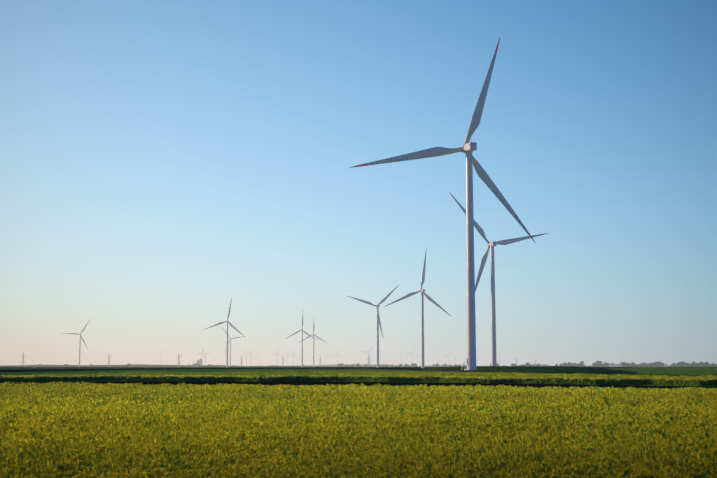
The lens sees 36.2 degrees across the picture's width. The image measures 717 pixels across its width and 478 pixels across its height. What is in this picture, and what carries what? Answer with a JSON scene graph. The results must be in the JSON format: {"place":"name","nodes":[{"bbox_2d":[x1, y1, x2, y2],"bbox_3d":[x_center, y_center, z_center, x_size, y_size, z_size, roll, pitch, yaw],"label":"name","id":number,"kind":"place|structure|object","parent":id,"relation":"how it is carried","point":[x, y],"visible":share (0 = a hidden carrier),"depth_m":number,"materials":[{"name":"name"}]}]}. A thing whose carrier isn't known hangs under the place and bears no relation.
{"place":"outdoors","nodes":[
{"label":"outdoors","id":0,"kind":"place"},
{"bbox_2d":[0,368,43,368],"bbox_3d":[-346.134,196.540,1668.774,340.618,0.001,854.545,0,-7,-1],"label":"road","id":1,"kind":"structure","parent":0,"point":[21,368],"depth_m":1364.49,"materials":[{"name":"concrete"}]},
{"bbox_2d":[0,364,223,366],"bbox_3d":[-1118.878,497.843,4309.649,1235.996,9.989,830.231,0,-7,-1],"label":"field","id":2,"kind":"structure","parent":0,"point":[138,365],"depth_m":4175.79,"materials":[{"name":"green plant"}]},
{"bbox_2d":[0,367,455,371],"bbox_3d":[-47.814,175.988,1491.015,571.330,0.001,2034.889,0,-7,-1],"label":"field","id":3,"kind":"structure","parent":0,"point":[46,370],"depth_m":1376.90,"materials":[{"name":"green plant"}]},
{"bbox_2d":[205,365,335,366],"bbox_3d":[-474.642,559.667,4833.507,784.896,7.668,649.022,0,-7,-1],"label":"field","id":4,"kind":"structure","parent":0,"point":[271,366],"depth_m":4621.62,"materials":[{"name":"green plant"}]},
{"bbox_2d":[0,381,716,389],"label":"strip soil","id":5,"kind":"structure","parent":0,"point":[324,383],"depth_m":208.59,"materials":[{"name":"brown soil"}]},
{"bbox_2d":[0,381,716,477],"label":"crop","id":6,"kind":"object","parent":5,"relation":"on","point":[313,437],"visible":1,"depth_m":40.42,"materials":[{"name":"green plant"}]},
{"bbox_2d":[0,376,716,385],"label":"field","id":7,"kind":"structure","parent":5,"relation":"on","point":[586,381],"depth_m":230.45,"materials":[{"name":"green plant"}]},
{"bbox_2d":[1,384,716,477],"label":"crop understorey","id":8,"kind":"object","parent":5,"relation":"on","point":[346,404],"visible":0.02,"depth_m":82.53,"materials":[{"name":"green plant"}]},
{"bbox_2d":[0,367,716,386],"bbox_3d":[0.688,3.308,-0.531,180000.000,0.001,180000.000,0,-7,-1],"label":"ground","id":9,"kind":"structure","parent":0,"point":[680,369],"depth_m":1007.23,"materials":[{"name":"green plant"}]},
{"bbox_2d":[62,320,89,366],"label":"turbine","id":10,"kind":"object","parent":9,"relation":"on","point":[80,340],"visible":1,"depth_m":3378.68,"materials":[{"name":"white metal"}]},
{"bbox_2d":[206,298,244,366],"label":"turbine","id":11,"kind":"object","parent":9,"relation":"on","point":[227,321],"visible":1,"depth_m":2385.57,"materials":[{"name":"white metal"}]},
{"bbox_2d":[285,315,317,366],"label":"turbine","id":12,"kind":"object","parent":9,"relation":"on","point":[302,341],"visible":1,"depth_m":2968.20,"materials":[{"name":"white metal"}]},
{"bbox_2d":[300,323,327,366],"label":"turbine","id":13,"kind":"object","parent":9,"relation":"on","point":[313,342],"visible":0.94,"depth_m":3394.82,"materials":[{"name":"white metal"}]},
{"bbox_2d":[0,369,713,374],"bbox_3d":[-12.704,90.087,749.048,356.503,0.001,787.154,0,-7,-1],"label":"grass strip","id":14,"kind":"object","parent":9,"relation":"on","point":[229,370],"visible":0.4,"depth_m":649.28,"materials":[{"name":"green plant"}]},
{"bbox_2d":[0,374,716,384],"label":"crop rows","id":15,"kind":"object","parent":9,"relation":"on","point":[655,378],"visible":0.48,"depth_m":232.57,"materials":[{"name":"green plant"}]},
{"bbox_2d":[5,370,716,380],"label":"field","id":16,"kind":"structure","parent":9,"relation":"on","point":[408,373],"depth_m":294.33,"materials":[{"name":"green plant"}]},
{"bbox_2d":[348,285,398,367],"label":"turbine","id":17,"kind":"object","parent":9,"relation":"on","point":[377,307],"visible":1,"depth_m":1790.85,"materials":[{"name":"white metal"}]},
{"bbox_2d":[384,253,451,367],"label":"turbine","id":18,"kind":"object","parent":9,"relation":"on","point":[421,290],"visible":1,"depth_m":1418.71,"materials":[{"name":"white metal"}]},
{"bbox_2d":[449,192,547,365],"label":"turbine","id":19,"kind":"object","parent":9,"relation":"on","point":[479,229],"visible":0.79,"depth_m":898.17,"materials":[{"name":"white metal"}]},
{"bbox_2d":[422,366,611,369],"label":"field","id":20,"kind":"structure","parent":9,"relation":"on","point":[508,367],"depth_m":864.51,"materials":[{"name":"green plant"}]},
{"bbox_2d":[513,362,566,365],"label":"tree line","id":21,"kind":"object","parent":9,"relation":"on","point":[528,364],"visible":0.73,"depth_m":3750.12,"materials":[{"name":"green plant"}]},
{"bbox_2d":[456,369,639,373],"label":"field","id":22,"kind":"structure","parent":9,"relation":"on","point":[587,371],"depth_m":464.36,"materials":[{"name":"green plant"}]},
{"bbox_2d":[349,38,535,369],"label":"turbine","id":23,"kind":"object","parent":22,"relation":"on","point":[467,148],"visible":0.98,"depth_m":492.64,"materials":[{"name":"white metal"}]},
{"bbox_2d":[559,360,716,366],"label":"tree line","id":24,"kind":"object","parent":9,"relation":"on","point":[598,363],"visible":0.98,"depth_m":4058.12,"materials":[{"name":"green plant"}]},
{"bbox_2d":[0,0,716,365],"label":"sky","id":25,"kind":"structure","parent":0,"point":[164,163],"materials":[{"name":"blue"}]},
{"bbox_2d":[305,364,453,366],"bbox_3d":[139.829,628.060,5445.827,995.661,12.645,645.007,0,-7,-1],"label":"trees","id":26,"kind":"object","parent":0,"point":[372,365],"depth_m":5295.84,"materials":[{"name":"green plant"}]},
{"bbox_2d":[297,363,466,366],"bbox_3d":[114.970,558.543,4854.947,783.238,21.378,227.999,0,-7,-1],"label":"hill tree","id":27,"kind":"object","parent":26,"relation":"on","point":[399,365],"visible":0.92,"depth_m":4831.43,"materials":[{"name":"green plant"}]},
{"bbox_2d":[597,367,631,367],"bbox_3d":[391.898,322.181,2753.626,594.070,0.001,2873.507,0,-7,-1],"label":"strip soil","id":28,"kind":"structure","parent":0,"point":[614,367],"depth_m":2203.91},
{"bbox_2d":[609,364,621,366],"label":"building","id":29,"kind":"structure","parent":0,"point":[615,365],"depth_m":3788.71,"materials":[{"name":"glass"}]},
{"bbox_2d":[607,374,713,375],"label":"field","id":30,"kind":"structure","parent":0,"point":[668,375],"depth_m":381.02,"materials":[{"name":"green plant"}]},
{"label":"rapeseed strip","id":31,"kind":"structure","parent":0,"visible":0},
{"bbox_2d":[223,329,243,366],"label":"turbine","id":32,"kind":"object","parent":31,"relation":"on","point":[230,345],"visible":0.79,"depth_m":3913.74,"materials":[{"name":"white metal"}]}
]}

